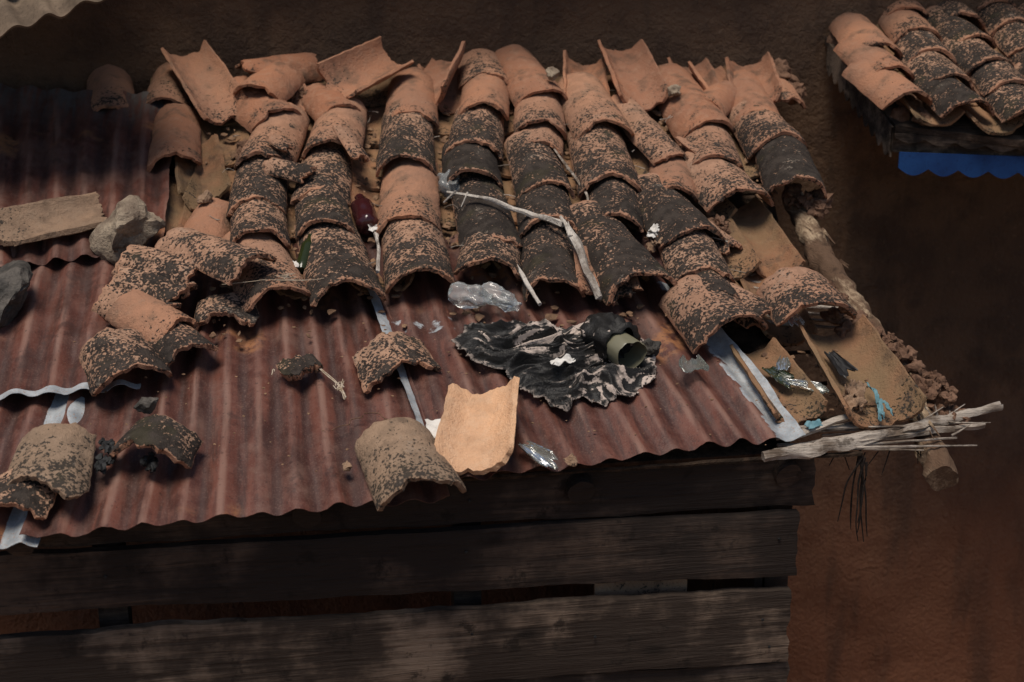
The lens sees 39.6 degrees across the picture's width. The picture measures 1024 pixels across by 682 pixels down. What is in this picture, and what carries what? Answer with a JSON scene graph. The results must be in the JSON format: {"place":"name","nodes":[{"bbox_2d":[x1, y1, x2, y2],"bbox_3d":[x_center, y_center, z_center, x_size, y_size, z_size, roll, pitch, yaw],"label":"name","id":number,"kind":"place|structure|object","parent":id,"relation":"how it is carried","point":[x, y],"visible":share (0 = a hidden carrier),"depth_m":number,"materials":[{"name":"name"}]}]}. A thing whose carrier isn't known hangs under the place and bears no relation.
{"place":"outdoors","nodes":[
{"label":"outdoors","id":0,"kind":"place"},
{"bbox_2d":[0,0,104,38],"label":"sheet","id":1,"kind":"object","parent":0,"point":[26,14],"visible":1,"depth_m":3.40,"materials":[{"name":"metal"}]},
{"label":"ground","id":2,"kind":"structure","parent":0,"visible":0},
{"bbox_2d":[0,36,1002,681],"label":"wooden shed","id":3,"kind":"structure","parent":2,"relation":"on","point":[678,548],"depth_m":3.17,"materials":[{"name":"wood"}]},
{"bbox_2d":[0,260,32,327],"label":"stone","id":4,"kind":"object","parent":3,"relation":"on","point":[15,277],"visible":1,"depth_m":3.17,"materials":[{"name":"grey stone"}]},
{"bbox_2d":[0,468,57,519],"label":"broken roof tile","id":5,"kind":"object","parent":3,"relation":"on","point":[36,498],"visible":0.83,"depth_m":2.73,"materials":[{"name":"ceramic"}]},
{"bbox_2d":[5,422,96,499],"bbox_3d":[-0.915,0.242,2.792,0.174,0.108,0.220,-3,17,-9],"label":"broken roof tile","id":6,"kind":"object","parent":5,"relation":"on","point":[57,457],"visible":0.97,"depth_m":2.79,"materials":[{"name":"beige ceramic"}]},
{"bbox_2d":[0,192,106,245],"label":"wooden plank","id":7,"kind":"object","parent":3,"relation":"on","point":[50,218],"visible":0.98,"depth_m":3.43,"materials":[{"name":"beige wood"}]},
{"bbox_2d":[94,453,116,474],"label":"charcoal pieces","id":8,"kind":"object","parent":3,"relation":"on","point":[100,464],"visible":1,"depth_m":2.82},
{"bbox_2d":[98,437,114,462],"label":"charcoal pieces","id":9,"kind":"object","parent":3,"relation":"on","point":[107,446],"visible":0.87,"depth_m":2.86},
{"bbox_2d":[79,327,172,395],"bbox_3d":[-0.833,0.041,3.059,0.174,0.113,0.181,-9,19,-28],"label":"broken roof tile","id":10,"kind":"object","parent":3,"relation":"on","point":[107,355],"visible":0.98,"depth_m":3.03,"materials":[{"name":"ceramic"}]},
{"bbox_2d":[149,321,218,373],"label":"broken roof tile","id":11,"kind":"object","parent":10,"relation":"on","point":[171,344],"visible":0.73,"depth_m":3.09,"materials":[{"name":"ceramic"}]},
{"bbox_2d":[105,289,197,342],"bbox_3d":[-0.805,-0.052,3.187,0.195,0.103,0.133,13,21,36],"label":"broken roof tile","id":12,"kind":"object","parent":11,"relation":"on","point":[149,318],"visible":0.94,"depth_m":3.16,"materials":[{"name":"ceramic"}]},
{"bbox_2d":[109,266,197,302],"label":"broken roof tile","id":13,"kind":"object","parent":12,"relation":"on","point":[156,286],"visible":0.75,"depth_m":3.24,"materials":[{"name":"ceramic"}]},
{"bbox_2d":[111,245,196,298],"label":"broken roof tile","id":14,"kind":"object","parent":13,"relation":"on","point":[162,263],"visible":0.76,"depth_m":3.28,"materials":[{"name":"ceramic"}]},
{"bbox_2d":[89,195,165,264],"bbox_3d":[-0.925,-0.267,3.412,0.155,0.169,0.148,15,22,40],"label":"stone","id":15,"kind":"object","parent":3,"relation":"on","point":[131,220],"visible":0.92,"depth_m":3.37,"materials":[{"name":"grey stone"}]},
{"bbox_2d":[91,284,181,318],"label":"broken roof tile","id":16,"kind":"object","parent":3,"relation":"on","point":[108,296],"visible":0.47,"depth_m":3.22,"materials":[{"name":"ceramic"}]},
{"bbox_2d":[133,397,158,413],"bbox_3d":[-0.745,0.130,2.894,0.043,0.036,0.039,13,21,36],"label":"stone","id":17,"kind":"object","parent":3,"relation":"on","point":[145,405],"visible":1,"depth_m":2.88,"materials":[{"name":"grey stone"}]},
{"bbox_2d":[140,451,157,472],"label":"charcoal pieces","id":18,"kind":"object","parent":3,"relation":"on","point":[150,460],"visible":1,"depth_m":2.83,"materials":[{"name":"black"}]},
{"bbox_2d":[109,414,202,468],"bbox_3d":[-0.720,0.204,2.857,0.168,0.089,0.116,2,17,7],"label":"broken roof tile","id":19,"kind":"object","parent":3,"relation":"on","point":[173,440],"visible":1,"depth_m":2.83,"materials":[{"name":"ceramic"}]},
{"bbox_2d":[196,189,212,203],"bbox_3d":[-0.774,-0.362,3.580,0.037,0.040,0.044,10,20,30],"label":"stone","id":20,"kind":"object","parent":3,"relation":"on","point":[206,196],"visible":1,"depth_m":3.57,"materials":[{"name":"beige stone"}]},
{"bbox_2d":[155,227,276,284],"bbox_3d":[-0.691,-0.203,3.306,0.294,0.089,0.132,13,21,37],"label":"broken roof tile","id":21,"kind":"object","parent":3,"relation":"on","point":[220,259],"visible":0.99,"depth_m":3.26,"materials":[{"name":"ceramic"}]},
{"bbox_2d":[194,292,259,328],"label":"broken roof tile","id":22,"kind":"object","parent":3,"relation":"on","point":[217,305],"visible":0.93,"depth_m":3.23,"materials":[{"name":"ceramic"}]},
{"bbox_2d":[222,273,323,284],"bbox_3d":[-0.542,-0.143,3.229,0.229,0.014,0.033,-3,17,-9],"label":"pale string","id":23,"kind":"object","parent":3,"relation":"on","point":[286,275],"visible":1,"depth_m":3.23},
{"bbox_2d":[276,353,322,380],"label":"broken roof tile","id":24,"kind":"object","parent":3,"relation":"on","point":[297,367],"visible":1,"depth_m":3.09,"materials":[{"name":"ceramic"}]},
{"bbox_2d":[297,233,311,273],"bbox_3d":[-0.494,-0.209,3.417,0.034,0.080,0.113,2,17,7],"label":"green glass bottle","id":25,"kind":"object","parent":3,"relation":"on","point":[302,258],"visible":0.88,"depth_m":3.39,"materials":[{"name":"green glass"}]},
{"bbox_2d":[320,368,346,397],"bbox_3d":[-0.391,0.083,3.084,0.016,0.054,0.120,-15,22,-40],"label":"pale string","id":26,"kind":"object","parent":3,"relation":"on","point":[328,375],"visible":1,"depth_m":3.09,"materials":[{"name":"white fabric"}]},
{"bbox_2d":[333,379,344,399],"bbox_3d":[-0.372,0.104,3.062,0.026,0.028,0.063,-3,17,-9],"label":"pale string","id":27,"kind":"object","parent":3,"relation":"on","point":[339,387],"visible":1,"depth_m":3.07,"materials":[{"name":"white fabric"}]},
{"bbox_2d":[342,461,351,470],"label":"stone","id":28,"kind":"object","parent":3,"relation":"on","point":[347,465],"visible":1,"depth_m":2.87,"materials":[{"name":"beige stone"}]},
{"bbox_2d":[332,412,386,430],"bbox_3d":[-0.322,0.167,2.991,0.122,0.020,0.041,-4,18,-14],"label":"brown string","id":29,"kind":"object","parent":3,"relation":"on","point":[360,417],"visible":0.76,"depth_m":2.99,"materials":[{"name":"brown fabric"}]},
{"bbox_2d":[350,193,378,234],"bbox_3d":[-0.374,-0.320,3.592,0.061,0.083,0.144,-4,18,-14],"label":"dark red plastic bottle","id":30,"kind":"object","parent":3,"relation":"on","point":[363,210],"visible":0.98,"depth_m":3.55,"materials":[{"name":"red plastic"}]},
{"bbox_2d":[368,224,377,231],"bbox_3d":[-0.341,-0.282,3.530,0.033,0.017,0.037,-3,17,-9],"label":"white paper scrap","id":31,"kind":"object","parent":3,"relation":"on","point":[373,229],"visible":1,"depth_m":3.52,"materials":[{"name":"white paper"}]},
{"bbox_2d":[373,230,380,273],"bbox_3d":[-0.327,-0.219,3.446,0.017,0.065,0.207,-2,17,-7],"label":"dry twig","id":32,"kind":"object","parent":3,"relation":"on","point":[376,235],"visible":1,"depth_m":3.43,"materials":[{"name":"beige wood"}]},
{"bbox_2d":[352,331,440,393],"bbox_3d":[-0.262,0.044,3.143,0.187,0.098,0.138,-9,19,-26],"label":"broken roof tile","id":33,"kind":"object","parent":3,"relation":"on","point":[378,358],"visible":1,"depth_m":3.12,"materials":[{"name":"ceramic"}]},
{"bbox_2d":[354,417,466,510],"bbox_3d":[-0.202,0.243,2.848,0.186,0.130,0.223,-7,18,-20],"label":"broken roof tile","id":34,"kind":"object","parent":3,"relation":"on","point":[396,456],"visible":0.97,"depth_m":2.82,"materials":[{"name":"beige ceramic"}]},
{"bbox_2d":[425,419,440,437],"bbox_3d":[-0.148,0.182,2.971,0.064,0.024,0.064,-3,17,-9],"label":"white paper scrap","id":35,"kind":"object","parent":3,"relation":"on","point":[432,426],"visible":0.26,"depth_m":2.98,"materials":[{"name":"white paper"}]},
{"bbox_2d":[437,169,459,197],"bbox_3d":[-0.163,-0.411,3.713,0.064,0.072,0.079,-3,17,-9],"label":"crushed plastic cup","id":36,"kind":"object","parent":3,"relation":"on","point":[444,186],"visible":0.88,"depth_m":3.69,"materials":[{"name":"plastic"}]},
{"bbox_2d":[448,281,492,308],"bbox_3d":[-0.097,-0.103,3.303,0.105,0.062,0.060,6,18,19],"label":"crushed plastic bottle","id":37,"kind":"object","parent":3,"relation":"on","point":[462,295],"visible":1,"depth_m":3.29,"materials":[{"name":"clear plastic"}]},
{"bbox_2d":[434,376,519,474],"bbox_3d":[-0.072,0.170,2.934,0.167,0.149,0.240,1,17,3],"label":"broken roof tile","id":38,"kind":"object","parent":3,"relation":"on","point":[475,434],"visible":0.98,"depth_m":2.92,"materials":[{"name":"ceramic"}]},
{"bbox_2d":[73,81,882,471],"bbox_3d":[-0.126,-0.270,3.584,1.846,0.591,1.604,-3,17,-9],"label":"roof debris","id":39,"kind":"object","parent":3,"relation":"on","point":[449,225],"visible":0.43,"depth_m":3.38,"materials":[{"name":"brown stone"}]},
{"bbox_2d":[209,90,745,305],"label":"straw litter","id":40,"kind":"object","parent":39,"relation":"on","point":[504,194],"visible":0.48,"depth_m":3.67,"materials":[{"name":"beige plant"}]},
{"bbox_2d":[483,282,521,312],"bbox_3d":[-0.028,-0.102,3.315,0.106,0.067,0.050,8,19,23],"label":"crushed plastic bottle","id":41,"kind":"object","parent":3,"relation":"on","point":[503,299],"visible":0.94,"depth_m":3.30,"materials":[{"name":"clear plastic"}]},
{"bbox_2d":[443,190,601,299],"bbox_3d":[0.057,-0.249,3.479,0.124,0.187,0.539,-16,23,-42],"label":"dry branch","id":42,"kind":"object","parent":3,"relation":"on","point":[575,240],"visible":1,"depth_m":3.46,"materials":[{"name":"grey wood"}]},
{"bbox_2d":[517,264,541,305],"bbox_3d":[0.033,-0.134,3.352,0.018,0.070,0.160,-7,18,-21],"label":"dry twig","id":43,"kind":"object","parent":3,"relation":"on","point":[529,287],"visible":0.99,"depth_m":3.32,"materials":[{"name":"beige wood"}]},
{"bbox_2d":[518,441,557,468],"bbox_3d":[0.053,0.232,2.913,0.048,0.037,0.102,-11,20,-33],"label":"crushed clear plastic bottle","id":44,"kind":"object","parent":3,"relation":"on","point":[542,455],"visible":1,"depth_m":2.91,"materials":[{"name":"clear plastic"}]},
{"bbox_2d":[545,66,559,80],"bbox_3d":[0.116,-0.767,4.083,0.038,0.041,0.040,-5,18,-17],"label":"stone","id":45,"kind":"object","parent":3,"relation":"on","point":[552,73],"visible":1,"depth_m":4.07,"materials":[{"name":"beige stone"}]},
{"bbox_2d":[451,318,656,411],"bbox_3d":[0.109,0.031,3.201,0.414,0.142,0.326,13,22,37],"label":"discarded black cloth","id":46,"kind":"object","parent":3,"relation":"on","point":[525,353],"visible":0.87,"depth_m":3.15,"materials":[{"name":"black fabric"}]},
{"bbox_2d":[550,354,575,365],"bbox_3d":[0.112,0.041,3.112,0.056,0.024,0.025,-6,18,-18],"label":"white paper scrap","id":47,"kind":"object","parent":46,"relation":"on","point":[567,358],"visible":1,"depth_m":3.11,"materials":[{"name":"white paper"}]},
{"bbox_2d":[580,312,646,367],"bbox_3d":[0.224,-0.003,3.206,0.134,0.126,0.187,-3,17,-9],"label":"broken glass jar","id":48,"kind":"object","parent":46,"relation":"on","point":[607,335],"visible":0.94,"depth_m":3.17,"materials":[{"name":"glass"}]},
{"bbox_2d":[642,338,660,355],"bbox_3d":[0.306,0.013,3.207,0.047,0.048,0.065,-10,20,-30],"label":"stone","id":49,"kind":"object","parent":46,"relation":"on","point":[652,347],"visible":0.81,"depth_m":3.19,"materials":[{"name":"grey stone"}]},
{"bbox_2d":[563,453,577,466],"bbox_3d":[0.120,0.243,2.909,0.030,0.028,0.024,-3,17,-9],"label":"stone","id":50,"kind":"object","parent":3,"relation":"on","point":[570,460],"visible":1,"depth_m":2.90,"materials":[{"name":"beige stone"}]},
{"bbox_2d":[553,149,588,199],"bbox_3d":[0.168,-0.418,3.733,0.036,0.128,0.312,-4,18,-14],"label":"dry twig","id":51,"kind":"object","parent":3,"relation":"on","point":[569,170],"visible":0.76,"depth_m":3.79,"materials":[{"name":"grey wood"}]},
{"bbox_2d":[573,245,642,305],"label":"broken roof tile","id":52,"kind":"object","parent":3,"relation":"on","point":[628,288],"visible":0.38,"depth_m":3.35,"materials":[{"name":"ceramic"}]},
{"bbox_2d":[646,242,655,252],"bbox_3d":[0.350,-0.236,3.564,0.028,0.026,0.027,-3,17,-9],"label":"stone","id":53,"kind":"object","parent":3,"relation":"on","point":[651,246],"visible":1,"depth_m":3.56,"materials":[{"name":"beige stone"}]},
{"bbox_2d":[646,232,655,237],"bbox_3d":[0.353,-0.264,3.568,0.033,0.017,0.026,-3,17,-9],"label":"white paper scrap","id":54,"kind":"object","parent":3,"relation":"on","point":[649,234],"visible":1,"depth_m":3.56,"materials":[{"name":"white paper"}]},
{"bbox_2d":[648,223,658,232],"bbox_3d":[0.358,-0.284,3.575,0.027,0.020,0.029,10,19,29],"label":"white paper scrap","id":55,"kind":"object","parent":3,"relation":"on","point":[654,228],"visible":1,"depth_m":3.58,"materials":[{"name":"white paper"}]},
{"bbox_2d":[651,237,662,244],"bbox_3d":[0.360,-0.248,3.542,0.032,0.022,0.030,-16,23,-42],"label":"white paper scrap","id":56,"kind":"object","parent":3,"relation":"on","point":[655,242],"visible":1,"depth_m":3.54,"materials":[{"name":"beige paper"}]},
{"bbox_2d":[667,84,680,95],"bbox_3d":[0.471,-0.724,4.109,0.040,0.033,0.049,-3,17,-9],"label":"stone","id":57,"kind":"object","parent":3,"relation":"on","point":[673,90],"visible":1,"depth_m":4.10,"materials":[{"name":"beige stone"}]},
{"bbox_2d":[679,354,708,372],"bbox_3d":[0.399,0.052,3.150,0.062,0.029,0.072,-3,17,-9],"label":"glass shard","id":58,"kind":"object","parent":3,"relation":"on","point":[691,365],"visible":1,"depth_m":3.15,"materials":[{"name":"glass"}]},
{"bbox_2d":[762,366,794,388],"bbox_3d":[0.595,0.081,3.188,0.090,0.032,0.044,16,23,41],"label":"glass shard","id":59,"kind":"object","parent":3,"relation":"on","point":[774,373],"visible":1,"depth_m":3.19,"materials":[{"name":"glass"}]},
{"bbox_2d":[776,355,790,370],"bbox_3d":[0.614,0.051,3.212,0.032,0.023,0.062,5,18,15],"label":"glass shard","id":60,"kind":"object","parent":3,"relation":"on","point":[783,363],"visible":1,"depth_m":3.21,"materials":[{"name":"glass"}]},
{"bbox_2d":[788,314,804,326],"bbox_3d":[0.653,-0.052,3.304,0.042,0.025,0.058,-3,17,-9],"label":"glass shard","id":61,"kind":"object","parent":3,"relation":"on","point":[792,320],"visible":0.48,"depth_m":3.30,"materials":[{"name":"clear glass"}]},
{"bbox_2d":[781,378,829,393],"bbox_3d":[0.649,0.101,3.150,0.109,0.024,0.035,6,18,18],"label":"glass shard","id":62,"kind":"object","parent":3,"relation":"on","point":[819,386],"visible":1,"depth_m":3.15,"materials":[{"name":"clear glass"}]},
{"bbox_2d":[804,419,822,428],"bbox_3d":[0.651,0.179,3.070,0.045,0.013,0.023,-12,21,-34],"label":"blue rag","id":63,"kind":"object","parent":3,"relation":"on","point":[812,424],"visible":1,"depth_m":3.07,"materials":[{"name":"fabric"}]},
{"bbox_2d":[824,350,857,377],"bbox_3d":[0.731,0.051,3.204,0.047,0.038,0.098,-9,19,-27],"label":"black plastic scrap","id":64,"kind":"object","parent":3,"relation":"on","point":[841,365],"visible":1,"depth_m":3.20,"materials":[{"name":"black plastic"}]},
{"bbox_2d":[836,403,866,410],"bbox_3d":[0.746,0.138,3.113,0.056,0.032,0.047,-6,18,-19],"label":"plaster lump","id":65,"kind":"object","parent":3,"relation":"on","point":[855,408],"visible":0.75,"depth_m":3.10,"materials":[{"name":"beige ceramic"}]},
{"bbox_2d":[842,386,864,396],"bbox_3d":[0.748,0.119,3.129,0.047,0.039,0.053,9,19,27],"label":"plaster lump","id":66,"kind":"object","parent":3,"relation":"on","point":[844,394],"visible":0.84,"depth_m":3.13,"materials":[{"name":"beige ceramic"}]},
{"bbox_2d":[844,392,867,411],"bbox_3d":[0.746,0.134,3.109,0.059,0.036,0.045,-8,19,-23],"label":"plaster lump","id":67,"kind":"object","parent":3,"relation":"on","point":[852,401],"visible":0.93,"depth_m":3.10,"materials":[{"name":"beige stone"}]},
{"bbox_2d":[845,379,868,397],"bbox_3d":[0.757,0.107,3.130,0.044,0.046,0.056,8,19,26],"label":"plaster lump","id":68,"kind":"object","parent":3,"relation":"on","point":[853,385],"visible":0.99,"depth_m":3.13,"materials":[{"name":"beige stone"}]},
{"bbox_2d":[829,450,922,541],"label":"hanging cords","id":69,"kind":"object","parent":3,"relation":"hanging from","point":[861,462],"visible":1,"depth_m":3.09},
{"bbox_2d":[873,389,884,418],"bbox_3d":[0.803,0.137,3.116,0.012,0.042,0.094,0,17,-1],"label":"blue rag","id":70,"kind":"object","parent":3,"relation":"on","point":[879,404],"visible":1,"depth_m":3.10,"materials":[{"name":"fabric"}]},
{"bbox_2d":[877,398,881,420],"bbox_3d":[0.799,0.149,3.093,0.011,0.031,0.071,4,17,11],"label":"blue rag","id":71,"kind":"object","parent":3,"relation":"on","point":[879,413],"visible":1,"depth_m":3.09,"materials":[{"name":"fabric"}]},
{"bbox_2d":[866,382,893,415],"bbox_3d":[0.810,0.127,3.128,0.011,0.044,0.118,-7,18,-21],"label":"blue rag","id":72,"kind":"object","parent":3,"relation":"on","point":[886,404],"visible":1,"depth_m":3.10,"materials":[{"name":"fabric"}]},
{"bbox_2d":[0,0,1023,681],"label":"mud wall","id":73,"kind":"structure","parent":2,"relation":"on","point":[920,580],"depth_m":4.74,"materials":[{"name":"soil"}]},
{"bbox_2d":[825,36,1023,155],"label":"eave board","id":74,"kind":"object","parent":73,"relation":"attached to","point":[963,127],"visible":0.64,"depth_m":4.01,"materials":[{"name":"brown wood"}]},
{"bbox_2d":[826,43,1023,156],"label":"verge trim","id":75,"kind":"structure","parent":74,"relation":"on","point":[878,123],"depth_m":4.09,"materials":[{"name":"brown wood"}]},
{"bbox_2d":[876,21,1023,135],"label":"pan tiles","id":76,"kind":"object","parent":74,"relation":"on","point":[981,119],"visible":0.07,"depth_m":3.99,"materials":[{"name":"ceramic"}]},
{"bbox_2d":[826,33,930,125],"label":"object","id":77,"kind":"object","parent":76,"relation":"on","point":[901,113],"visible":0.26,"depth_m":4.03,"materials":[{"name":"orange ceramic"}]},
{"bbox_2d":[828,0,1023,123],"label":"cover tiles","id":78,"kind":"object","parent":76,"relation":"on","point":[935,48],"visible":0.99,"depth_m":4.20,"materials":[{"name":"ceramic"}]},
{"bbox_2d":[898,152,1023,178],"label":"blue fascia","id":79,"kind":"structure","parent":74,"relation":"attached to","point":[946,164],"depth_m":4.02,"materials":[{"name":"paint"}]}
]}

